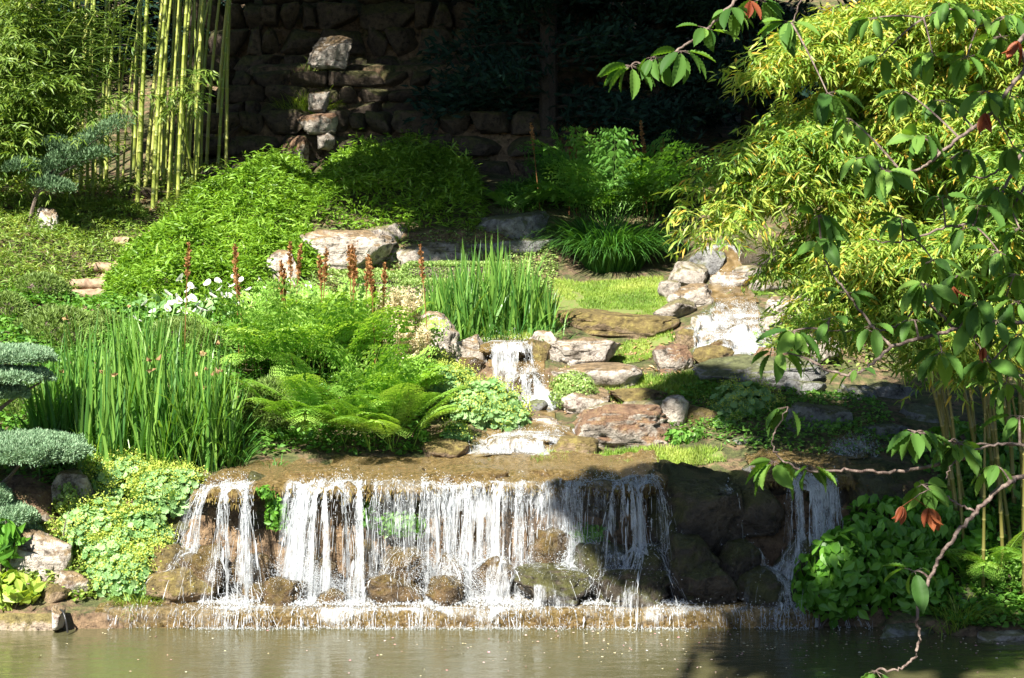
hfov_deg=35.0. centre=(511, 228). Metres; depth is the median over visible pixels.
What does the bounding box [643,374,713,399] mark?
lawn
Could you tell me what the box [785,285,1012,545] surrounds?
golden bamboo
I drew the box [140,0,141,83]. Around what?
bamboo
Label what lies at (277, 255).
boulder
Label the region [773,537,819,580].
boulder
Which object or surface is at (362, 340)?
astilbe
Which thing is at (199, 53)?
bamboo
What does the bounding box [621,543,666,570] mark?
boulder
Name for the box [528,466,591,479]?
boulder
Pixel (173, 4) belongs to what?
bamboo
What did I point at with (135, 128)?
bamboo
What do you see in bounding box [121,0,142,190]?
bamboo
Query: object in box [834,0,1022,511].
golden bamboo
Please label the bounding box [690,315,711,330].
boulder
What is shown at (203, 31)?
bamboo
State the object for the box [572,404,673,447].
boulder
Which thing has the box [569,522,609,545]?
leafy tuft
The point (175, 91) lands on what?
bamboo
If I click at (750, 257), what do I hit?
boulder
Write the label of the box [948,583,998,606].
boulder
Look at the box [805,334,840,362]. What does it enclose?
boulder
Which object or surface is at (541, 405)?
boulder
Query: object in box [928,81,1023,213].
golden bamboo
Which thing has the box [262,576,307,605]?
boulder
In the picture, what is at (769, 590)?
boulder
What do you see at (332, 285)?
boulder
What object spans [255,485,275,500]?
leafy tuft
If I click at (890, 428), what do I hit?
boulder
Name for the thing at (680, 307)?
boulder
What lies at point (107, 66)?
bamboo
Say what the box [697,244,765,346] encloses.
stream
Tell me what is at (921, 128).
golden bamboo
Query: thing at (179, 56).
bamboo
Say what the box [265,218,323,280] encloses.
dwarf bamboo
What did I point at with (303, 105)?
grass clump
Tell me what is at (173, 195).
dwarf bamboo
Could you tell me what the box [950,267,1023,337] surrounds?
golden bamboo
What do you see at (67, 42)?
conifer tree
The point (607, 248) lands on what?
grass clump
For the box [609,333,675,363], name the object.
lawn
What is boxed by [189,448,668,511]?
stone ledge
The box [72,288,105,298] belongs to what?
log step
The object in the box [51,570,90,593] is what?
boulder
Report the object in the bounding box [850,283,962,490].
golden bamboo
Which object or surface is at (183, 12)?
bamboo
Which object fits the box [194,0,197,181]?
bamboo
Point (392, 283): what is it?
clipped hedge
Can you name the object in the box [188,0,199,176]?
bamboo
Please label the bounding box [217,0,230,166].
bamboo
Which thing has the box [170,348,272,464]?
iris clump
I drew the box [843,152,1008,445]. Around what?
golden bamboo
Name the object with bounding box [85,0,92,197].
bamboo
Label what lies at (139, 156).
bamboo
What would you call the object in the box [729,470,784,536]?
boulder
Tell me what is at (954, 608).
grass clump
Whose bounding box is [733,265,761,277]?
boulder
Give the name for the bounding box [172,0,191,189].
bamboo
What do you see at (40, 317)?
shrub
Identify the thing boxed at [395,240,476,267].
boulder
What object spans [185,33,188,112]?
bamboo
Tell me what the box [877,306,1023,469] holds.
golden bamboo
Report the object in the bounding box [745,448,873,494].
stone ledge
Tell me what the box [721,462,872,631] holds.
waterfall
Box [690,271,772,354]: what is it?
waterfall
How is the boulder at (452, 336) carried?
on the ground at (82, 614)
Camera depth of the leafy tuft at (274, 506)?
18.44 m
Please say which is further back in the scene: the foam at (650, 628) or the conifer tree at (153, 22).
the conifer tree at (153, 22)
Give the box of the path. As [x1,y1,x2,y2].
[79,231,145,310]
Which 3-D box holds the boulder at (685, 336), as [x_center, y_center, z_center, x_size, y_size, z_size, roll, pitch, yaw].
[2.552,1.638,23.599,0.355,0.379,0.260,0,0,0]
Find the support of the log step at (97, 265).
on the ground at (82, 614)
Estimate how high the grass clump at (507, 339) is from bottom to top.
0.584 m
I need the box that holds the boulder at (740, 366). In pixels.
[691,355,828,389]
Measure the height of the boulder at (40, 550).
0.810 m
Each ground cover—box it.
[0,277,431,510]
[0,502,97,601]
[2,158,231,203]
[302,226,558,299]
[648,378,897,454]
[750,285,1013,373]
[896,391,1023,627]
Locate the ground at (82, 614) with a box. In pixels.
[0,0,1023,635]
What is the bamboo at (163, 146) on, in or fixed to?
on the ground at (82, 614)
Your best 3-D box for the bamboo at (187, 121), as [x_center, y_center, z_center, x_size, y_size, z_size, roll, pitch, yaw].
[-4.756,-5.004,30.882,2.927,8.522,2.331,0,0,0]
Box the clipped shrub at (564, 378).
[548,370,599,408]
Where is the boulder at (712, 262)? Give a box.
[690,249,725,274]
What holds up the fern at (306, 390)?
on the ground at (82, 614)
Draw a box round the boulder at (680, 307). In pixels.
[653,297,696,317]
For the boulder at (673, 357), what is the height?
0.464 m
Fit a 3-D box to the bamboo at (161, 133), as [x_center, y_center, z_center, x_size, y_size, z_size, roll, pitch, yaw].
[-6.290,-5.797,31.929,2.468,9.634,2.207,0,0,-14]
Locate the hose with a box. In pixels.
[59,609,68,632]
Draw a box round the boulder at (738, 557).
[719,538,761,599]
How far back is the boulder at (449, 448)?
20.09 m
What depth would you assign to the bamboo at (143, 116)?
31.53 m
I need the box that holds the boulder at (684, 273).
[668,261,708,286]
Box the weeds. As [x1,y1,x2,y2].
[959,547,1023,612]
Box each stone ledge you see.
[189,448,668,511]
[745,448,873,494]
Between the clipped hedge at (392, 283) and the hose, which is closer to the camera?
the hose
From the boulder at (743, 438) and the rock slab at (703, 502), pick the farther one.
the boulder at (743, 438)
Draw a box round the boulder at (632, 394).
[608,388,670,402]
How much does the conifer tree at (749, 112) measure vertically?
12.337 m
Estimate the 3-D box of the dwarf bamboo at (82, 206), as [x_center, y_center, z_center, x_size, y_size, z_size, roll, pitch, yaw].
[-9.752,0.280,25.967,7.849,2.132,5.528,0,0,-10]
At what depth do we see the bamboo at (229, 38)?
33.95 m
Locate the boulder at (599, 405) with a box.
[581,402,614,411]
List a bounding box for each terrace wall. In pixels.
[186,69,684,120]
[187,0,716,82]
[189,109,559,176]
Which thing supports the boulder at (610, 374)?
on the ground at (82, 614)
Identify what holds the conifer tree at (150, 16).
on the ground at (82, 614)
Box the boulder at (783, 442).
[769,439,793,443]
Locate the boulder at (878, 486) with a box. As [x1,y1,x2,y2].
[841,462,904,530]
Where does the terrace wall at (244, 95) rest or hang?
on the ground at (82, 614)
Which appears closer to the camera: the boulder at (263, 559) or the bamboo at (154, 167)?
the boulder at (263, 559)
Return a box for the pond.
[0,626,1023,677]
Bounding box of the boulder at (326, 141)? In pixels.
[317,133,334,150]
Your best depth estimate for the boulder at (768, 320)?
23.98 m
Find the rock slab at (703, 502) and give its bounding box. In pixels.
[647,459,744,557]
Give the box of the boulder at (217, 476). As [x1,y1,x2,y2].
[208,472,250,505]
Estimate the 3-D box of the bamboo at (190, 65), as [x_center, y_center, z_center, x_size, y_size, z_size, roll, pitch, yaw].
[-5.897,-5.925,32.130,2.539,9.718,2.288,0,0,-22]
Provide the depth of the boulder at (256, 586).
18.05 m
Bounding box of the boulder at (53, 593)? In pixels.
[40,583,71,603]
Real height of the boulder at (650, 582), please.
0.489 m
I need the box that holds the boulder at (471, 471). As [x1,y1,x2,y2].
[427,464,507,493]
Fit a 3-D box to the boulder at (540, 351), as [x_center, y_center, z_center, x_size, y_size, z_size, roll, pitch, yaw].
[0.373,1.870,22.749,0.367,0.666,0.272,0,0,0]
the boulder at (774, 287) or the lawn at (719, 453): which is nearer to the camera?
the lawn at (719, 453)
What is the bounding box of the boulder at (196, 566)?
[179,543,225,589]
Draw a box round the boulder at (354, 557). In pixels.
[349,539,377,593]
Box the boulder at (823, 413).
[784,402,852,431]
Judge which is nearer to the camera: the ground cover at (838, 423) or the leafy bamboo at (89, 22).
the ground cover at (838, 423)
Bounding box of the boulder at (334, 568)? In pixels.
[296,554,339,596]
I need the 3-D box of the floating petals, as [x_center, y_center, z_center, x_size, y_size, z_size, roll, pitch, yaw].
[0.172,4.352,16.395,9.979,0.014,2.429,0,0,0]
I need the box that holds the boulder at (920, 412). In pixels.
[899,403,955,422]
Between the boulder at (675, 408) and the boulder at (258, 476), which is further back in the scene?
the boulder at (675, 408)
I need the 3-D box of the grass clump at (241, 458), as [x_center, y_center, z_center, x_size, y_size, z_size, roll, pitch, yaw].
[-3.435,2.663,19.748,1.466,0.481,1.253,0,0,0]
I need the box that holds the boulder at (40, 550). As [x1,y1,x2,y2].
[3,525,73,581]
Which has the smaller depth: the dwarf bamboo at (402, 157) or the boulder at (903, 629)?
the boulder at (903, 629)
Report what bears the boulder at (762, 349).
on the ground at (82, 614)
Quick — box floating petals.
[66,630,1004,675]
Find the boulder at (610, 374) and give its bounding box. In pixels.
[551,362,642,388]
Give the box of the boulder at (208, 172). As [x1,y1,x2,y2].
[201,166,228,179]
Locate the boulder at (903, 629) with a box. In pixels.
[880,622,933,637]
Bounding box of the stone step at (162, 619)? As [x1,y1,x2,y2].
[95,590,815,628]
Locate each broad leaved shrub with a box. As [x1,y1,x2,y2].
[0,512,30,573]
[0,569,45,610]
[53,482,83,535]
[791,489,997,628]
[907,416,1020,520]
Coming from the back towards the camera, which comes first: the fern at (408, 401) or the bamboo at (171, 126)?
the bamboo at (171, 126)
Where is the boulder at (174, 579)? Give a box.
[145,567,217,603]
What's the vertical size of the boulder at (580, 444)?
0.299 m
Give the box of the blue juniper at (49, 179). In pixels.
[1,113,137,230]
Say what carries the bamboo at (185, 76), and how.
on the ground at (82, 614)
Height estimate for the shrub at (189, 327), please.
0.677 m
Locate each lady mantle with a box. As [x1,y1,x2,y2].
[44,489,178,550]
[67,442,210,517]
[73,527,187,601]
[412,346,482,384]
[414,356,539,431]
[436,417,476,442]
[699,373,788,429]
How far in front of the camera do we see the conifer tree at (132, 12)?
37.88 m
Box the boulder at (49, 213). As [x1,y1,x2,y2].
[36,206,58,236]
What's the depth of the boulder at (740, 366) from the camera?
22.23 m
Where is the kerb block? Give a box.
[52,605,65,630]
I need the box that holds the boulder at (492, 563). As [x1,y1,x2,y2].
[468,553,513,596]
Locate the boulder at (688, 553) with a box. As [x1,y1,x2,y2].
[664,532,721,598]
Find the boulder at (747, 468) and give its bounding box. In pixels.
[742,465,754,474]
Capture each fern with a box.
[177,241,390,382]
[211,351,424,442]
[219,322,322,365]
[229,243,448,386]
[291,382,466,451]
[318,340,449,397]
[468,185,561,213]
[515,120,722,226]
[918,530,1023,583]
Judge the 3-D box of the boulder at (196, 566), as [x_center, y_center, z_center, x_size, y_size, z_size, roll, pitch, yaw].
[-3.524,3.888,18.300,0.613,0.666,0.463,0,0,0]
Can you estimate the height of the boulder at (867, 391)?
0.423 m
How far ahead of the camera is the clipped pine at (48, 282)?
24.11 m
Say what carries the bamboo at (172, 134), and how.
on the ground at (82, 614)
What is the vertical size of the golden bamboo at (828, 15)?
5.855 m
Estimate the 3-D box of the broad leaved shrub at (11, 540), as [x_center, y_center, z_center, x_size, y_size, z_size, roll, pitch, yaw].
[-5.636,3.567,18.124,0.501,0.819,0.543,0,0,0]
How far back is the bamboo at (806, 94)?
32.43 m
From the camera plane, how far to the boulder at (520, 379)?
22.23 m
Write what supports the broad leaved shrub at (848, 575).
on the ground at (82, 614)
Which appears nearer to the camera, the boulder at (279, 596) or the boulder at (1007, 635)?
the boulder at (1007, 635)
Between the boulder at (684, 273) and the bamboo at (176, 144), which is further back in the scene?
the bamboo at (176, 144)
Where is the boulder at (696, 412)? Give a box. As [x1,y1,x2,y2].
[686,404,717,425]
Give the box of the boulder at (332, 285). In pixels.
[305,282,339,291]
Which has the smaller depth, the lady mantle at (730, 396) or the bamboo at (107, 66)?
the lady mantle at (730, 396)
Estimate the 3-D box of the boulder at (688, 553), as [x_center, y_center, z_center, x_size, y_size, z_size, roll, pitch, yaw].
[2.010,3.826,18.285,0.692,0.832,0.509,0,0,0]
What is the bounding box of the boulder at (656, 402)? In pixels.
[623,400,661,405]
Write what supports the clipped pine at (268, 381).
on the ground at (82, 614)
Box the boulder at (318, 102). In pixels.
[308,91,330,112]
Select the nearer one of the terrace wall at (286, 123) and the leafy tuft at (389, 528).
the leafy tuft at (389, 528)
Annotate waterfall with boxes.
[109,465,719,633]
[232,552,639,602]
[466,421,574,454]
[482,330,555,409]
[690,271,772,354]
[697,241,738,260]
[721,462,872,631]
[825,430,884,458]
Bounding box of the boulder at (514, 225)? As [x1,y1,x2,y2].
[475,210,549,239]
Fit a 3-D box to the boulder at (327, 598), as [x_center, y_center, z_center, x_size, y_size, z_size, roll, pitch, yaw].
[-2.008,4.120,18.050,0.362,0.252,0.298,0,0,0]
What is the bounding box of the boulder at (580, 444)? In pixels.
[551,435,598,453]
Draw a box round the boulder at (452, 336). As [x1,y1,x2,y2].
[420,311,459,356]
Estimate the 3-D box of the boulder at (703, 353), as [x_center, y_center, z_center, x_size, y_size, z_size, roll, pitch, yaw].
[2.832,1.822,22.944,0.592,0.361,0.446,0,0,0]
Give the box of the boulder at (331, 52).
[307,35,352,69]
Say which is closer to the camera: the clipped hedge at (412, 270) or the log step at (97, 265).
the log step at (97, 265)
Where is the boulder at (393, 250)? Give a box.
[379,247,396,264]
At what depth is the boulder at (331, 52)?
34.03 m
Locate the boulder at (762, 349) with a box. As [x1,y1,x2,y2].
[753,347,787,355]
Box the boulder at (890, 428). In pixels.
[859,423,909,438]
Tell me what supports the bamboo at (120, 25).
on the ground at (82, 614)
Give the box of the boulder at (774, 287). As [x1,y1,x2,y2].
[748,279,798,292]
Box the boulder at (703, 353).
[693,345,734,363]
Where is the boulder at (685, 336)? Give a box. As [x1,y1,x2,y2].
[676,328,698,348]
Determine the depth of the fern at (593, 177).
28.84 m
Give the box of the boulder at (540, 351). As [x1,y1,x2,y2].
[527,338,550,360]
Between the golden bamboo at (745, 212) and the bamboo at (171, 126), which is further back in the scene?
the bamboo at (171, 126)
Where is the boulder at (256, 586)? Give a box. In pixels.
[241,581,264,601]
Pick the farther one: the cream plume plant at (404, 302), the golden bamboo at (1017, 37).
the cream plume plant at (404, 302)
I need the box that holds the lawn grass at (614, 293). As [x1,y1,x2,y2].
[456,266,804,465]
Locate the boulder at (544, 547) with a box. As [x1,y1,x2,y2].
[528,527,571,562]
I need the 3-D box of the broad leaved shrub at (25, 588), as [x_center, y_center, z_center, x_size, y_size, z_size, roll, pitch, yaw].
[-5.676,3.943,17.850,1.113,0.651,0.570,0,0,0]
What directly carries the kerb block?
on the pond
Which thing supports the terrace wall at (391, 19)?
on the ground at (82, 614)
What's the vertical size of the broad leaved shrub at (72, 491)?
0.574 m
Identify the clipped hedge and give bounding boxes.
[346,272,407,299]
[396,277,455,309]
[400,259,517,284]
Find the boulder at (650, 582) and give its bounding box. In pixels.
[596,568,670,607]
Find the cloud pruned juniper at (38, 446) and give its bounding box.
[0,341,96,533]
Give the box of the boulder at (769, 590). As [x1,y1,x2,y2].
[736,565,796,606]
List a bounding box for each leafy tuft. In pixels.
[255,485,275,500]
[264,494,290,532]
[357,498,381,529]
[377,511,426,539]
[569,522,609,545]
[660,428,705,445]
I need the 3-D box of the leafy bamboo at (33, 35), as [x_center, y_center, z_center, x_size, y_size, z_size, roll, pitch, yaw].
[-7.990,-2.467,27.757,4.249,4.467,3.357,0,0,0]
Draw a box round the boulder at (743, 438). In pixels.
[732,435,764,444]
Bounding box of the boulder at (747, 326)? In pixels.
[727,324,748,334]
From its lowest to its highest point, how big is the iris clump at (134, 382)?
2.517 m
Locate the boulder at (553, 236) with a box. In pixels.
[540,231,568,245]
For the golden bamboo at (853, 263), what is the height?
4.075 m
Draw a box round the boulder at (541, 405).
[527,399,547,410]
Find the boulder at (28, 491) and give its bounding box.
[5,473,57,523]
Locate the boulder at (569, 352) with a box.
[547,337,620,365]
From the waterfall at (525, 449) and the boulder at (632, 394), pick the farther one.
the boulder at (632, 394)
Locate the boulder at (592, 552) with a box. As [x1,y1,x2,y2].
[571,541,625,598]
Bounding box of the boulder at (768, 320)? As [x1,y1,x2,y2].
[760,316,783,328]
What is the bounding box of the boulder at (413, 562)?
[378,546,430,589]
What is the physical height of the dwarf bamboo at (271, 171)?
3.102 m
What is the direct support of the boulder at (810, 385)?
on the ground at (82, 614)
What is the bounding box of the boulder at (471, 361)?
[458,357,484,373]
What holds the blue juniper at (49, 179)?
on the ground at (82, 614)
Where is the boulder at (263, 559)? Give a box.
[226,552,270,591]
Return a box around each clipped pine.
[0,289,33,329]
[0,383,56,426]
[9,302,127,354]
[13,270,73,304]
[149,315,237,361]
[236,374,307,441]
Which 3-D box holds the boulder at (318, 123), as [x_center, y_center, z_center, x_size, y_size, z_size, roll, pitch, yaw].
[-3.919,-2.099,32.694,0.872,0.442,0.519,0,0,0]
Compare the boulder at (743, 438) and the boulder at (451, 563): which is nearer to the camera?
the boulder at (451, 563)
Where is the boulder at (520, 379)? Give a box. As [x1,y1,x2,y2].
[509,372,541,393]
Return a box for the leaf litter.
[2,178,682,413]
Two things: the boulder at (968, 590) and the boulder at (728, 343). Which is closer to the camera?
the boulder at (968, 590)
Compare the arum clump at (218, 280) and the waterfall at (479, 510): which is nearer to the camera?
the waterfall at (479, 510)
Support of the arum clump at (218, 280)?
on the ground at (82, 614)
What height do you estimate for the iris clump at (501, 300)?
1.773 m
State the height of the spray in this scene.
0.715 m
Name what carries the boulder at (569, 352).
on the ground at (82, 614)
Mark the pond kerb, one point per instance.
(26, 621)
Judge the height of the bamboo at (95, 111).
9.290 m
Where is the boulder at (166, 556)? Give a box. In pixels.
[148,544,183,573]
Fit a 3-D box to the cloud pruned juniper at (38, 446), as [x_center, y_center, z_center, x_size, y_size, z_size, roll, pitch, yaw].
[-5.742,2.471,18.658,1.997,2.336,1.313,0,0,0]
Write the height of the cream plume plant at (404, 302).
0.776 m
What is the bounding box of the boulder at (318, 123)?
[296,113,337,134]
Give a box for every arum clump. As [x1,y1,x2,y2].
[102,289,207,327]
[137,273,238,320]
[156,274,311,330]
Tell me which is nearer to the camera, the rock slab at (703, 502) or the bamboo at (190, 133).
the rock slab at (703, 502)
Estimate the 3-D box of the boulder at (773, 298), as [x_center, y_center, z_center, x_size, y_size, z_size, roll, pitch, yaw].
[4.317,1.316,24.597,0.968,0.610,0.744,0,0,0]
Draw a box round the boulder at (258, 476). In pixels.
[248,471,264,480]
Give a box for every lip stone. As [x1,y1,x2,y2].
[479,340,530,358]
[487,431,564,451]
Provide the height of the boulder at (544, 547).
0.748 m
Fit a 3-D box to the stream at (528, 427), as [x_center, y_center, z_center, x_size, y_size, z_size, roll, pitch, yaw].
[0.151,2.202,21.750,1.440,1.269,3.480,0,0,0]
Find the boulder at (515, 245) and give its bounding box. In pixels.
[463,238,552,255]
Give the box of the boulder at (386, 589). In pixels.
[366,573,423,604]
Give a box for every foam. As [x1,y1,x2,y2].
[191,623,812,630]
[198,594,795,606]
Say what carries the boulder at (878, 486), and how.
on the ground at (82, 614)
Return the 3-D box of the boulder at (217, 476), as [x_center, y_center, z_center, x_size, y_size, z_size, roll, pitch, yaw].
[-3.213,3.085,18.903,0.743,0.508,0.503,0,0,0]
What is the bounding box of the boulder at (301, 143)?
[280,135,308,164]
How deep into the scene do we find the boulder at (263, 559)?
18.27 m
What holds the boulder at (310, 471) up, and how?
on the ground at (82, 614)
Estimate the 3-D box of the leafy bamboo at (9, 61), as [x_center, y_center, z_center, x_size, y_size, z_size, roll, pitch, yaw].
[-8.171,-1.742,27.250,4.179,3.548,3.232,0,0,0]
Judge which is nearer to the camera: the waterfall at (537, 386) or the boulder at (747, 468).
the boulder at (747, 468)
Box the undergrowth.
[493,171,683,216]
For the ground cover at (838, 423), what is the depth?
20.81 m
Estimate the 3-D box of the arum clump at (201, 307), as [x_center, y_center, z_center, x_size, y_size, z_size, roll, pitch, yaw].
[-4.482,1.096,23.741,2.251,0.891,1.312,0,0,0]
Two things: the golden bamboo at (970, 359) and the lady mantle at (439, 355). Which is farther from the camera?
the lady mantle at (439, 355)
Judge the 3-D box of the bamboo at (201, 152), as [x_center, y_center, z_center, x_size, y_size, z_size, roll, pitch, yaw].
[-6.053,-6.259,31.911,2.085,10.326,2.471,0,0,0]
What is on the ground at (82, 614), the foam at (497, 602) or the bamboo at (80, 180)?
the bamboo at (80, 180)
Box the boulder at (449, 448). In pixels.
[422,438,469,457]
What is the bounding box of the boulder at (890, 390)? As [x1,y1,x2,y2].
[867,381,918,398]
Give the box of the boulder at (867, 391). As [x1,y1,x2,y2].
[836,383,876,399]
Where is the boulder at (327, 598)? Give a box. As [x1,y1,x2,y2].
[315,587,346,604]
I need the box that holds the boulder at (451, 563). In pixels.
[436,552,465,582]
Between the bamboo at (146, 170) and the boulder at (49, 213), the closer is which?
the boulder at (49, 213)
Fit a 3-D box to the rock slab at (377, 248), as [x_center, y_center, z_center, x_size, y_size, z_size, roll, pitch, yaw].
[-2.818,0.409,27.500,1.734,0.786,1.300,0,0,0]
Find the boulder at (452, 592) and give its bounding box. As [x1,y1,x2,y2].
[425,575,465,606]
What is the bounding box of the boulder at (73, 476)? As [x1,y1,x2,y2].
[51,468,94,512]
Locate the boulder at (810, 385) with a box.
[783,379,826,393]
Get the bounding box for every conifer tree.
[0,3,113,81]
[1,0,209,76]
[26,0,225,64]
[100,0,244,67]
[392,0,704,157]
[512,0,768,151]
[622,0,838,142]
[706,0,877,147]
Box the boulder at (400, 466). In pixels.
[380,463,424,470]
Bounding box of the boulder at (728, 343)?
[709,339,734,348]
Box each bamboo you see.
[0,0,123,204]
[0,0,159,211]
[0,10,166,227]
[0,18,146,216]
[0,184,151,291]
[1,0,158,218]
[69,0,75,205]
[78,0,89,192]
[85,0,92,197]
[89,0,166,200]
[90,0,96,179]
[91,0,95,205]
[96,141,320,313]
[99,0,107,191]
[103,2,110,178]
[104,0,117,183]
[116,0,121,182]
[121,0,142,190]
[129,0,138,186]
[132,4,139,169]
[134,69,141,185]
[135,0,148,204]
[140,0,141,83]
[141,0,149,175]
[143,0,163,186]
[149,75,157,178]
[151,0,166,209]
[151,67,221,176]
[153,175,235,217]
[155,0,171,204]
[158,0,161,185]
[160,0,169,175]
[161,0,167,188]
[165,0,176,182]
[166,0,179,203]
[169,4,177,195]
[170,0,181,188]
[171,0,175,103]
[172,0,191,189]
[176,0,188,202]
[177,4,181,118]
[180,0,209,183]
[181,0,189,180]
[183,0,184,28]
[185,0,193,171]
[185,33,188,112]
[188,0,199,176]
[193,0,203,179]
[193,0,205,165]
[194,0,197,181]
[198,0,212,172]
[200,9,203,168]
[205,0,220,164]
[215,5,225,136]
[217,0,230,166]
[224,0,228,168]
[224,11,230,134]
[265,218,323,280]
[300,126,492,232]
[652,152,968,533]
[676,101,982,497]
[700,104,996,498]
[706,17,1006,545]
[729,203,954,480]
[751,72,976,440]
[761,274,961,552]
[777,0,990,464]
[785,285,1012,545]
[786,214,978,563]
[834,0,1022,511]
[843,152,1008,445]
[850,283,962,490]
[863,74,1021,369]
[866,169,968,406]
[866,216,1023,586]
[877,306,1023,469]
[895,0,1023,545]
[905,292,1023,588]
[924,193,1023,292]
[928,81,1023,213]
[932,125,1023,611]
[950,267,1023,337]
[973,0,1023,98]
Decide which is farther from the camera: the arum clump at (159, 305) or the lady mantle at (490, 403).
the arum clump at (159, 305)
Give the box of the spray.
[198,542,815,604]
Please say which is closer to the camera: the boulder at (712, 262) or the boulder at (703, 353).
the boulder at (703, 353)
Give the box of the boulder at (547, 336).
[529,330,556,341]
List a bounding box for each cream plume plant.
[366,285,424,340]
[383,316,433,361]
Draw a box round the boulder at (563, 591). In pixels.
[513,562,590,605]
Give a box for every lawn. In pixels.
[456,319,565,339]
[553,278,666,314]
[553,377,612,399]
[596,449,723,463]
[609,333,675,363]
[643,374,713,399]
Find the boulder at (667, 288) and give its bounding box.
[657,280,680,297]
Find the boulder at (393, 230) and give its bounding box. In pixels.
[364,223,406,240]
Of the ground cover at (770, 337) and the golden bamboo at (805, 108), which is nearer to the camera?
the golden bamboo at (805, 108)
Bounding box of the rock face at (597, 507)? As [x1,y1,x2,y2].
[157,483,901,557]
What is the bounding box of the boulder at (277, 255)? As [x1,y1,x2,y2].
[267,249,300,284]
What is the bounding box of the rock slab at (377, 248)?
[300,229,396,270]
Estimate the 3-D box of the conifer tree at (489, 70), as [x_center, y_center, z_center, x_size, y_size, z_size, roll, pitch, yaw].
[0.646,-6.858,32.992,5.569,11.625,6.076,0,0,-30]
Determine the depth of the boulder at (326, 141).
32.51 m
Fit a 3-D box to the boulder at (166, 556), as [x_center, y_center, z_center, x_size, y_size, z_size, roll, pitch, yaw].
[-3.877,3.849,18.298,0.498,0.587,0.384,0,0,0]
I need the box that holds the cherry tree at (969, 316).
[597,0,1023,677]
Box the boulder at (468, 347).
[448,334,486,363]
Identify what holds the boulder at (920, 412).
on the ground at (82, 614)
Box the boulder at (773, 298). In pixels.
[765,295,810,317]
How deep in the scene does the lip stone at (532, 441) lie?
20.32 m
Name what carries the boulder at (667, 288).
on the ground at (82, 614)
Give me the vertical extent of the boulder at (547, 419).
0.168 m
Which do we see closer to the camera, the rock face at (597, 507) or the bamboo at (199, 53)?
the rock face at (597, 507)
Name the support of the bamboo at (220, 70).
on the ground at (82, 614)
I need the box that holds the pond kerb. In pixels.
[0,613,52,630]
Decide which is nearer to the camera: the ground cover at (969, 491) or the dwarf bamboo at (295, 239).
the ground cover at (969, 491)
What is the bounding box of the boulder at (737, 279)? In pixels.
[709,271,748,285]
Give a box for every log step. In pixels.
[68,278,106,288]
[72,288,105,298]
[87,262,111,272]
[112,236,131,246]
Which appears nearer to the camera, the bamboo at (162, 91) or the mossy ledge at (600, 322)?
the mossy ledge at (600, 322)
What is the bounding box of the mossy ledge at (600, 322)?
[556,308,680,339]
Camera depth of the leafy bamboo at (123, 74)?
29.02 m
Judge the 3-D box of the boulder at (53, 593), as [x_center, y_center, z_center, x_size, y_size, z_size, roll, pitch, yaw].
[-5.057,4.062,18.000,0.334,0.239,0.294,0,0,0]
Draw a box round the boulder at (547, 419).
[528,415,561,424]
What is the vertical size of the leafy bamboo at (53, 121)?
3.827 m
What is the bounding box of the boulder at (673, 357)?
[652,343,693,373]
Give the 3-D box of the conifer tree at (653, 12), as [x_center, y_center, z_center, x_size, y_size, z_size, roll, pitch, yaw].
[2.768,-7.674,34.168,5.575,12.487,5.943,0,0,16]
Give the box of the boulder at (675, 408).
[660,394,688,425]
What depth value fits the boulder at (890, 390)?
22.10 m
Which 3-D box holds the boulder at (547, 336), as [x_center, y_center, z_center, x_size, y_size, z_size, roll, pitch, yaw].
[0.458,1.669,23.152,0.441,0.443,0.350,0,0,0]
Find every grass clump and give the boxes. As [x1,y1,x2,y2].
[103,588,164,621]
[193,429,279,466]
[254,453,288,467]
[265,57,348,113]
[457,317,581,342]
[520,205,691,273]
[902,585,1012,639]
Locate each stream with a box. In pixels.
[466,337,576,456]
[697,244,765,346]
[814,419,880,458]
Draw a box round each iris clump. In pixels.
[4,286,268,495]
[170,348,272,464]
[415,233,578,340]
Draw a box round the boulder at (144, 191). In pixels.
[128,187,164,198]
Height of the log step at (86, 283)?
0.180 m
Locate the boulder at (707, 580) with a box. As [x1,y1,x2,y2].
[679,560,737,603]
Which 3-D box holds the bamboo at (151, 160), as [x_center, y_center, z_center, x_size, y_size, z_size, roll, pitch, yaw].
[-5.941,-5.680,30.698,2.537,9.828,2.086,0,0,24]
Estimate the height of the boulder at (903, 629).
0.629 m
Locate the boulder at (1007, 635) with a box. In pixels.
[977,629,1023,641]
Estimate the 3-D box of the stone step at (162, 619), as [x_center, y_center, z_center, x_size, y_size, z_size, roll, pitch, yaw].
[-0.620,4.296,18.204,7.876,0.340,1.042,0,0,0]
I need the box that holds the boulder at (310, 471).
[282,464,358,495]
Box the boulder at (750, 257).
[740,242,787,274]
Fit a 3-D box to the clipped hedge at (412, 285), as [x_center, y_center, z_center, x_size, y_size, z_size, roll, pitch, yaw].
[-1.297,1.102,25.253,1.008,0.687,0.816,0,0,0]
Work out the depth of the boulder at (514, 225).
27.94 m
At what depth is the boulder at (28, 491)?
18.81 m
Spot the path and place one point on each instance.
(101, 278)
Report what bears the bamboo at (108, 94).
on the ground at (82, 614)
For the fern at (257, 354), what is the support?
on the ground at (82, 614)
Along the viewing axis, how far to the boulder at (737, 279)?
25.81 m
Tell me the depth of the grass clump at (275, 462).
19.52 m
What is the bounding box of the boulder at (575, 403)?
[557,387,609,413]
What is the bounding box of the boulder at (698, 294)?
[666,283,713,306]

